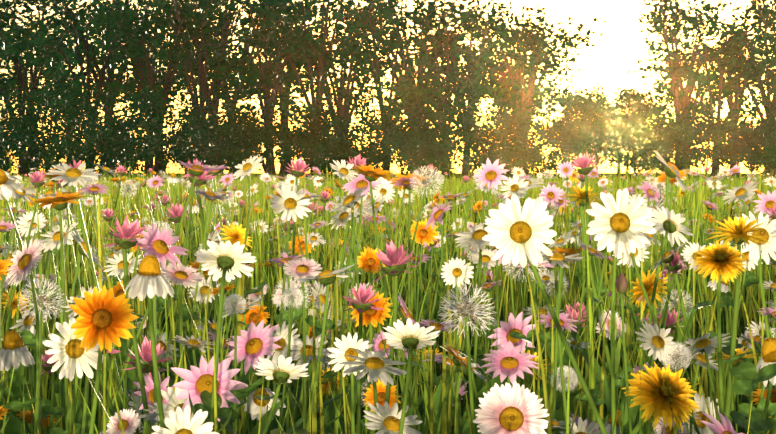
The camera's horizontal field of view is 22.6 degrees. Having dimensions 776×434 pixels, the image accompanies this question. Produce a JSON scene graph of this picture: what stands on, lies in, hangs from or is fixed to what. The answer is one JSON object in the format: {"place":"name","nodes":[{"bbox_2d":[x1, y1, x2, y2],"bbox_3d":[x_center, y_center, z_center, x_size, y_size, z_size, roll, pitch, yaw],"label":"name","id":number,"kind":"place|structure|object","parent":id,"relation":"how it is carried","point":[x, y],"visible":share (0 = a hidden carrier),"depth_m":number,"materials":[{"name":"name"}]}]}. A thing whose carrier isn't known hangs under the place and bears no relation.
{"place":"outdoors","nodes":[
{"label":"outdoors","id":0,"kind":"place"},
{"bbox_2d":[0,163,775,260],"bbox_3d":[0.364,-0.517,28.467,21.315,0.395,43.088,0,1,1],"label":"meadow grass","id":1,"kind":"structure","parent":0,"point":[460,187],"depth_m":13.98,"materials":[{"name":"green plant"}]},
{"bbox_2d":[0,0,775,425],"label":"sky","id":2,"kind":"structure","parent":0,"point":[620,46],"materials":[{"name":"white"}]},
{"bbox_2d":[0,150,775,433],"bbox_3d":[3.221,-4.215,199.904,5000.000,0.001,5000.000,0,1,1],"label":"meadow ground","id":3,"kind":"structure","parent":0,"point":[744,397],"depth_m":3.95,"materials":[{"name":"green plant"}]},
{"bbox_2d":[0,259,15,432],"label":"marigold","id":4,"kind":"object","parent":3,"relation":"on","point":[4,264],"visible":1,"depth_m":1.10,"materials":[{"name":"orange plant"}]},
{"bbox_2d":[0,86,31,133],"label":"tree","id":5,"kind":"object","parent":3,"relation":"on","point":[14,123],"visible":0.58,"depth_m":141.65,"materials":[{"name":"green plant"}]},
{"bbox_2d":[0,330,34,400],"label":"chamomile","id":6,"kind":"object","parent":3,"relation":"on","point":[14,352],"visible":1,"depth_m":1.16,"materials":[{"name":"white plant"}]},
{"bbox_2d":[0,0,47,99],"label":"tree","id":7,"kind":"object","parent":3,"relation":"on","point":[5,17],"visible":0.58,"depth_m":149.64,"materials":[{"name":"green plant"}]},
{"bbox_2d":[0,108,50,175],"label":"shrub","id":8,"kind":"object","parent":3,"relation":"on","point":[32,127],"visible":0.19,"depth_m":144.88,"materials":[{"name":"green plant"}]},
{"bbox_2d":[0,126,65,177],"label":"shrub","id":9,"kind":"object","parent":3,"relation":"on","point":[31,152],"visible":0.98,"depth_m":128.37,"materials":[{"name":"green plant"}]},
{"bbox_2d":[0,0,99,176],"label":"tree","id":10,"kind":"object","parent":3,"relation":"on","point":[17,50],"visible":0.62,"depth_m":151.61,"materials":[{"name":"green plant"}]},
{"bbox_2d":[0,0,108,174],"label":"tree","id":11,"kind":"object","parent":3,"relation":"on","point":[31,71],"visible":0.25,"depth_m":170.35,"materials":[{"name":"green plant"}]},
{"bbox_2d":[0,70,116,171],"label":"shrub","id":12,"kind":"object","parent":3,"relation":"on","point":[18,106],"visible":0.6,"depth_m":144.06,"materials":[{"name":"green plant"}]},
{"bbox_2d":[38,133,78,172],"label":"tree","id":13,"kind":"object","parent":3,"relation":"on","point":[51,162],"visible":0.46,"depth_m":133.00,"materials":[{"name":"green plant"}]},
{"bbox_2d":[3,21,120,165],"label":"tree","id":14,"kind":"object","parent":3,"relation":"on","point":[92,84],"visible":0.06,"depth_m":198.62,"materials":[{"name":"green plant"}]},
{"bbox_2d":[17,79,129,176],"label":"shrub","id":15,"kind":"object","parent":3,"relation":"on","point":[69,159],"visible":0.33,"depth_m":145.68,"materials":[{"name":"green plant"}]},
{"bbox_2d":[42,316,105,433],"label":"daisy","id":16,"kind":"object","parent":3,"relation":"on","point":[69,351],"visible":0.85,"depth_m":1.28,"materials":[{"name":"white plant"}]},
{"bbox_2d":[17,0,158,175],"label":"tree","id":17,"kind":"object","parent":3,"relation":"on","point":[138,47],"visible":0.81,"depth_m":150.24,"materials":[{"name":"green plant"}]},
{"bbox_2d":[69,285,138,433],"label":"daisy","id":18,"kind":"object","parent":3,"relation":"on","point":[103,313],"visible":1,"depth_m":1.07,"materials":[{"name":"orange plant"}]},
{"bbox_2d":[63,111,153,177],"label":"shrub","id":19,"kind":"object","parent":3,"relation":"on","point":[91,153],"visible":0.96,"depth_m":129.04,"materials":[{"name":"green plant"}]},
{"bbox_2d":[10,0,211,176],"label":"tree","id":20,"kind":"object","parent":3,"relation":"on","point":[95,77],"visible":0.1,"depth_m":171.47,"materials":[{"name":"green plant"}]},
{"bbox_2d":[86,109,156,176],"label":"shrub","id":21,"kind":"object","parent":3,"relation":"on","point":[108,117],"visible":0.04,"depth_m":146.45,"materials":[{"name":"green plant"}]},
{"bbox_2d":[106,409,139,433],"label":"daisy","id":22,"kind":"object","parent":3,"relation":"on","point":[130,421],"visible":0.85,"depth_m":1.18,"materials":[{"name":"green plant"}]},
{"bbox_2d":[93,120,163,177],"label":"shrub","id":23,"kind":"object","parent":3,"relation":"on","point":[154,148],"visible":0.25,"depth_m":131.63,"materials":[{"name":"green plant"}]},
{"bbox_2d":[124,255,173,428],"bbox_3d":[-0.123,0.161,1.079,0.050,0.281,0.023,0,1,14],"label":"daisy","id":24,"kind":"object","parent":3,"relation":"on","point":[150,279],"visible":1,"depth_m":1.07,"materials":[{"name":"white plant"}]},
{"bbox_2d":[74,0,232,176],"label":"tree","id":25,"kind":"object","parent":3,"relation":"on","point":[147,165],"visible":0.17,"depth_m":167.52,"materials":[{"name":"green plant"}]},
{"bbox_2d":[84,0,226,174],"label":"tree","id":26,"kind":"object","parent":3,"relation":"on","point":[157,72],"depth_m":198.99,"materials":[{"name":"green plant"}]},
{"bbox_2d":[83,0,239,176],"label":"tree","id":27,"kind":"object","parent":3,"relation":"on","point":[168,78],"visible":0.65,"depth_m":150.65,"materials":[{"name":"green plant"}]},
{"bbox_2d":[111,82,221,176],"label":"shrub","id":28,"kind":"object","parent":3,"relation":"on","point":[142,103],"visible":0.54,"depth_m":139.76,"materials":[{"name":"green plant"}]},
{"bbox_2d":[146,119,216,171],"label":"shrub","id":29,"kind":"object","parent":3,"relation":"on","point":[176,141],"visible":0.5,"depth_m":131.75,"materials":[{"name":"green plant"}]},
{"bbox_2d":[151,405,219,433],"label":"daisy","id":30,"kind":"object","parent":3,"relation":"on","point":[178,423],"visible":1,"depth_m":0.94,"materials":[{"name":"white plant"}]},
{"bbox_2d":[132,0,266,175],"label":"tree","id":31,"kind":"object","parent":3,"relation":"on","point":[194,57],"visible":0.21,"depth_m":165.56,"materials":[{"name":"green plant"}]},
{"bbox_2d":[135,0,271,144],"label":"tree","id":32,"kind":"object","parent":3,"relation":"on","point":[207,9],"visible":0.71,"depth_m":148.48,"materials":[{"name":"green plant"}]},
{"bbox_2d":[171,356,247,424],"bbox_3d":[-0.105,0.190,1.155,0.046,0.219,0.031,0,1,1],"label":"daisy","id":33,"kind":"object","parent":3,"relation":"on","point":[197,381],"visible":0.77,"depth_m":1.15,"materials":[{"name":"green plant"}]},
{"bbox_2d":[163,113,265,177],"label":"shrub","id":34,"kind":"object","parent":3,"relation":"on","point":[222,132],"visible":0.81,"depth_m":128.38,"materials":[{"name":"green plant"}]},
{"bbox_2d":[168,87,274,175],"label":"shrub","id":35,"kind":"object","parent":3,"relation":"on","point":[208,108],"visible":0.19,"depth_m":140.80,"materials":[{"name":"green plant"}]},
{"bbox_2d":[188,240,255,432],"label":"daisy","id":36,"kind":"object","parent":3,"relation":"on","point":[222,259],"visible":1,"depth_m":1.07,"materials":[{"name":"white plant"}]},
{"bbox_2d":[224,294,246,433],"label":"seed head","id":37,"kind":"object","parent":3,"relation":"on","point":[235,305],"visible":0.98,"depth_m":1.20},
{"bbox_2d":[170,0,303,174],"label":"tree","id":38,"kind":"object","parent":3,"relation":"on","point":[223,81],"visible":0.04,"depth_m":191.84,"materials":[{"name":"green plant"}]},
{"bbox_2d":[202,118,282,175],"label":"shrub","id":39,"kind":"object","parent":3,"relation":"on","point":[251,140],"visible":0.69,"depth_m":130.04,"materials":[{"name":"green plant"}]},
{"bbox_2d":[203,83,339,173],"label":"shrub","id":40,"kind":"object","parent":3,"relation":"on","point":[289,101],"visible":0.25,"depth_m":140.34,"materials":[{"name":"green plant"}]},
{"bbox_2d":[201,0,343,176],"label":"tree","id":41,"kind":"object","parent":3,"relation":"on","point":[268,74],"visible":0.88,"depth_m":145.94,"materials":[{"name":"green plant"}]},
{"bbox_2d":[253,355,308,433],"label":"daisy","id":42,"kind":"object","parent":3,"relation":"on","point":[286,370],"visible":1,"depth_m":1.07,"materials":[{"name":"white plant"}]},
{"bbox_2d":[227,0,343,176],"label":"tree","id":43,"kind":"object","parent":3,"relation":"on","point":[282,171],"visible":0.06,"depth_m":173.50,"materials":[{"name":"green plant"}]},
{"bbox_2d":[278,286,303,428],"bbox_3d":[-0.076,0.172,1.379,0.034,0.246,0.017,0,1,1],"label":"seed head","id":44,"kind":"object","parent":3,"relation":"on","point":[292,295],"visible":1,"depth_m":1.38},
{"bbox_2d":[267,104,338,176],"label":"shrub","id":45,"kind":"object","parent":3,"relation":"on","point":[319,149],"visible":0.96,"depth_m":129.75,"materials":[{"name":"green plant"}]},
{"bbox_2d":[263,100,369,176],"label":"shrub","id":46,"kind":"object","parent":3,"relation":"on","point":[312,108],"visible":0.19,"depth_m":141.77,"materials":[{"name":"green plant"}]},
{"bbox_2d":[231,0,406,176],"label":"tree","id":47,"kind":"object","parent":3,"relation":"on","point":[309,46],"visible":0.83,"depth_m":145.48,"materials":[{"name":"green plant"}]},
{"bbox_2d":[290,129,358,177],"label":"shrub","id":48,"kind":"object","parent":3,"relation":"on","point":[333,147],"visible":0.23,"depth_m":135.22,"materials":[{"name":"green plant"}]},
{"bbox_2d":[241,8,413,175],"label":"tree","id":49,"kind":"object","parent":3,"relation":"on","point":[345,83],"visible":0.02,"depth_m":194.66,"materials":[{"name":"green plant"}]},
{"bbox_2d":[254,0,434,127],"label":"tree","id":50,"kind":"object","parent":3,"relation":"on","point":[338,102],"visible":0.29,"depth_m":167.91,"materials":[{"name":"green plant"}]},
{"bbox_2d":[327,332,373,433],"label":"daisy","id":51,"kind":"object","parent":3,"relation":"on","point":[348,345],"visible":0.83,"depth_m":1.34,"materials":[{"name":"white plant"}]},
{"bbox_2d":[321,105,402,174],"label":"shrub","id":52,"kind":"object","parent":3,"relation":"on","point":[337,124],"visible":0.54,"depth_m":135.47,"materials":[{"name":"green plant"}]},
{"bbox_2d":[348,292,391,433],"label":"flower","id":53,"kind":"object","parent":3,"relation":"on","point":[371,317],"visible":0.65,"depth_m":1.72,"materials":[{"name":"orange plant"}]},
{"bbox_2d":[357,246,385,385],"bbox_3d":[-0.017,0.155,2.077,0.034,0.248,0.022,0,1,1],"label":"marigold","id":54,"kind":"object","parent":3,"relation":"on","point":[368,259],"visible":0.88,"depth_m":2.07,"materials":[{"name":"orange plant"}]},
{"bbox_2d":[333,86,421,163],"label":"shrub","id":55,"kind":"object","parent":3,"relation":"on","point":[360,100],"visible":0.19,"depth_m":144.31,"materials":[{"name":"green plant"}]},
{"bbox_2d":[363,379,400,411],"bbox_3d":[-0.005,0.210,1.576,0.032,0.160,0.020,0,1,1],"label":"marigold","id":56,"kind":"object","parent":3,"relation":"on","point":[381,390],"visible":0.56,"depth_m":1.57,"materials":[{"name":"orange plant"}]},
{"bbox_2d":[315,0,450,170],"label":"tree","id":57,"kind":"object","parent":3,"relation":"on","point":[393,43],"visible":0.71,"depth_m":150.70,"materials":[{"name":"green plant"}]},
{"bbox_2d":[0,220,775,433],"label":"meadow flowers","id":58,"kind":"object","parent":3,"relation":"on","point":[510,361],"visible":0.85,"depth_m":1.32,"materials":[{"name":"white plant"}]},
{"bbox_2d":[11,168,772,233],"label":"meadow flowers","id":59,"kind":"object","parent":3,"relation":"on","point":[539,175],"visible":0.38,"depth_m":14.55,"materials":[{"name":"green plant"}]},
{"bbox_2d":[358,115,445,174],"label":"shrub","id":60,"kind":"object","parent":3,"relation":"on","point":[402,168],"visible":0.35,"depth_m":139.68,"materials":[{"name":"green plant"}]},
{"bbox_2d":[328,0,491,175],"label":"tree","id":61,"kind":"object","parent":3,"relation":"on","point":[446,11],"visible":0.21,"depth_m":169.67,"materials":[{"name":"green plant"}]},
{"bbox_2d":[383,318,439,433],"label":"daisy","id":62,"kind":"object","parent":3,"relation":"on","point":[409,337],"visible":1,"depth_m":1.07,"materials":[{"name":"white plant"}]},
{"bbox_2d":[370,118,457,174],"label":"shrub","id":63,"kind":"object","parent":3,"relation":"on","point":[397,142],"visible":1,"depth_m":130.20,"materials":[{"name":"green plant"}]},
{"bbox_2d":[359,64,485,176],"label":"tree","id":64,"kind":"object","parent":3,"relation":"on","point":[441,96],"visible":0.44,"depth_m":141.83,"materials":[{"name":"green plant"}]},
{"bbox_2d":[354,0,496,103],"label":"tree","id":65,"kind":"object","parent":3,"relation":"on","point":[452,31],"visible":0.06,"depth_m":194.59,"materials":[{"name":"green plant"}]},
{"bbox_2d":[398,124,467,177],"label":"shrub","id":66,"kind":"object","parent":3,"relation":"on","point":[452,147],"visible":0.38,"depth_m":133.27,"materials":[{"name":"green plant"}]},
{"bbox_2d":[382,8,508,176],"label":"tree","id":67,"kind":"object","parent":3,"relation":"on","point":[465,20],"visible":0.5,"depth_m":149.81,"materials":[{"name":"green plant"}]},
{"bbox_2d":[441,257,473,390],"bbox_3d":[0.066,0.161,1.877,0.034,0.244,0.022,0,1,1],"label":"daisy","id":68,"kind":"object","parent":3,"relation":"on","point":[456,272],"visible":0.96,"depth_m":1.88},
{"bbox_2d":[397,0,522,176],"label":"tree","id":69,"kind":"object","parent":3,"relation":"on","point":[453,49],"visible":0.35,"depth_m":165.17,"materials":[{"name":"green plant"}]},
{"bbox_2d":[420,98,543,176],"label":"shrub","id":70,"kind":"object","parent":3,"relation":"on","point":[461,120],"visible":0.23,"depth_m":139.25,"materials":[{"name":"green plant"}]},
{"bbox_2d":[443,107,538,173],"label":"shrub","id":71,"kind":"object","parent":3,"relation":"on","point":[476,139],"visible":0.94,"depth_m":131.04,"materials":[{"name":"green plant"}]},
{"bbox_2d":[473,381,548,433],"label":"daisy","id":72,"kind":"object","parent":3,"relation":"on","point":[508,409],"visible":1,"depth_m":1.06,"materials":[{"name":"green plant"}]},
{"bbox_2d":[465,94,557,176],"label":"shrub","id":73,"kind":"object","parent":3,"relation":"on","point":[539,126],"visible":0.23,"depth_m":140.99,"materials":[{"name":"green plant"}]},
{"bbox_2d":[476,122,551,176],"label":"shrub","id":74,"kind":"object","parent":3,"relation":"on","point":[498,137],"visible":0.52,"depth_m":133.94,"materials":[{"name":"green plant"}]},
{"bbox_2d":[470,21,567,174],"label":"tree","id":75,"kind":"object","parent":3,"relation":"on","point":[528,37],"visible":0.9,"depth_m":145.95,"materials":[{"name":"green plant"}]},
{"bbox_2d":[464,4,580,175],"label":"tree","id":76,"kind":"object","parent":3,"relation":"on","point":[527,26],"visible":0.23,"depth_m":193.84,"materials":[{"name":"green plant"}]},
{"bbox_2d":[458,1,606,168],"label":"tree","id":77,"kind":"object","parent":3,"relation":"on","point":[568,42],"visible":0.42,"depth_m":164.90,"materials":[{"name":"green plant"}]},
{"bbox_2d":[482,195,607,433],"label":"daisy","id":78,"kind":"object","parent":3,"relation":"on","point":[516,236],"visible":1,"depth_m":1.07,"materials":[{"name":"white plant"}]},
{"bbox_2d":[521,130,581,176],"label":"shrub","id":79,"kind":"object","parent":3,"relation":"on","point":[550,163],"visible":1,"depth_m":130.24,"materials":[{"name":"green plant"}]},
{"bbox_2d":[551,365,577,430],"bbox_3d":[0.139,0.204,1.524,0.023,0.175,0.023,0,1,1],"label":"seed head","id":80,"kind":"object","parent":3,"relation":"on","point":[566,378],"visible":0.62,"depth_m":1.52,"materials":[{"name":"white plant"}]},
{"bbox_2d":[537,117,601,176],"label":"shrub","id":81,"kind":"object","parent":3,"relation":"on","point":[552,146],"visible":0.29,"depth_m":146.07,"materials":[{"name":"green plant"}]},
{"bbox_2d":[544,87,620,141],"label":"tree","id":82,"kind":"object","parent":3,"relation":"on","point":[569,99],"visible":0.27,"depth_m":152.56,"materials":[{"name":"green plant"}]},
{"bbox_2d":[547,104,630,176],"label":"shrub","id":83,"kind":"object","parent":3,"relation":"on","point":[587,112],"visible":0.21,"depth_m":145.41,"materials":[{"name":"green plant"}]},
{"bbox_2d":[550,101,634,177],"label":"shrub","id":84,"kind":"object","parent":3,"relation":"on","point":[591,126],"visible":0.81,"depth_m":133.60,"materials":[{"name":"green plant"}]},
{"bbox_2d":[583,87,652,176],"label":"tree","id":85,"kind":"object","parent":3,"relation":"on","point":[602,99],"visible":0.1,"depth_m":166.49,"materials":[{"name":"green plant"}]},
{"bbox_2d":[571,92,667,176],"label":"shrub","id":86,"kind":"object","parent":3,"relation":"on","point":[647,107],"visible":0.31,"depth_m":140.47,"materials":[{"name":"green plant"}]},
{"bbox_2d":[586,188,655,433],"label":"oxeye daisy","id":87,"kind":"object","parent":3,"relation":"on","point":[623,221],"visible":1,"depth_m":1.24,"materials":[{"name":"white plant"}]},
{"bbox_2d":[614,273,631,433],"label":"bud","id":88,"kind":"object","parent":3,"relation":"on","point":[621,284],"visible":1,"depth_m":1.07,"materials":[{"name":"green plant"}]},
{"bbox_2d":[612,88,670,176],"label":"tree","id":89,"kind":"object","parent":3,"relation":"on","point":[626,99],"visible":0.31,"depth_m":152.08,"materials":[{"name":"green plant"}]},
{"bbox_2d":[606,118,679,177],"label":"shrub","id":90,"kind":"object","parent":3,"relation":"on","point":[648,161],"visible":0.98,"depth_m":128.50,"materials":[{"name":"green plant"}]},
{"bbox_2d":[622,362,699,433],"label":"yellow flower","id":91,"kind":"object","parent":3,"relation":"on","point":[651,393],"visible":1,"depth_m":1.07,"materials":[{"name":"yellow plant"}]},
{"bbox_2d":[625,108,700,175],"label":"shrub","id":92,"kind":"object","parent":3,"relation":"on","point":[657,117],"visible":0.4,"depth_m":131.30,"materials":[{"name":"green plant"}]},
{"bbox_2d":[632,99,710,173],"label":"shrub","id":93,"kind":"object","parent":3,"relation":"on","point":[685,118],"visible":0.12,"depth_m":144.79,"materials":[{"name":"green plant"}]},
{"bbox_2d":[661,343,691,433],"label":"seed head","id":94,"kind":"object","parent":3,"relation":"on","point":[677,355],"visible":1,"depth_m":1.09},
{"bbox_2d":[627,26,749,175],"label":"tree","id":95,"kind":"object","parent":3,"relation":"on","point":[694,102],"visible":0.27,"depth_m":195.69,"materials":[{"name":"green plant"}]},
{"bbox_2d":[632,0,749,170],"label":"tree","id":96,"kind":"object","parent":3,"relation":"on","point":[695,21],"visible":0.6,"depth_m":165.53,"materials":[{"name":"green plant"}]},
{"bbox_2d":[666,109,755,176],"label":"shrub","id":97,"kind":"object","parent":3,"relation":"on","point":[697,156],"visible":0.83,"depth_m":129.25,"materials":[{"name":"green plant"}]},
{"bbox_2d":[659,28,775,176],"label":"tree","id":98,"kind":"object","parent":3,"relation":"on","point":[686,69],"visible":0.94,"depth_m":145.59,"materials":[{"name":"green plant"}]},
{"bbox_2d":[693,241,746,430],"bbox_3d":[0.218,0.156,1.274,0.036,0.281,0.032,0,1,1],"label":"flower","id":99,"kind":"object","parent":3,"relation":"on","point":[721,261],"visible":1,"depth_m":1.27,"materials":[{"name":"yellow plant"}]},
{"bbox_2d":[699,412,743,433],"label":"flower","id":100,"kind":"object","parent":3,"relation":"on","point":[716,427],"visible":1,"depth_m":1.11,"materials":[{"name":"pink plant"}]},
{"bbox_2d":[684,0,775,176],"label":"tree","id":101,"kind":"object","parent":3,"relation":"on","point":[743,25],"visible":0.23,"depth_m":170.41,"materials":[{"name":"green plant"}]},
{"bbox_2d":[687,105,775,176],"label":"shrub","id":102,"kind":"object","parent":3,"relation":"on","point":[765,121],"visible":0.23,"depth_m":144.02,"materials":[{"name":"green plant"}]},
{"bbox_2d":[694,0,775,176],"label":"tree","id":103,"kind":"object","parent":3,"relation":"on","point":[765,19],"visible":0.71,"depth_m":152.85,"materials":[{"name":"green plant"}]},
{"bbox_2d":[706,118,775,175],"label":"shrub","id":104,"kind":"object","parent":3,"relation":"on","point":[757,158],"visible":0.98,"depth_m":127.60,"materials":[{"name":"green plant"}]},
{"bbox_2d":[726,21,775,93],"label":"tree","id":105,"kind":"object","parent":3,"relation":"on","point":[759,29],"visible":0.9,"depth_m":148.81,"materials":[{"name":"green plant"}]},
{"bbox_2d":[729,97,775,167],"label":"shrub","id":106,"kind":"object","parent":3,"relation":"on","point":[768,112],"visible":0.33,"depth_m":143.42,"materials":[{"name":"green plant"}]},
{"bbox_2d":[731,2,775,119],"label":"tree","id":107,"kind":"object","parent":3,"relation":"on","point":[760,47],"visible":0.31,"depth_m":167.83,"materials":[{"name":"green plant"}]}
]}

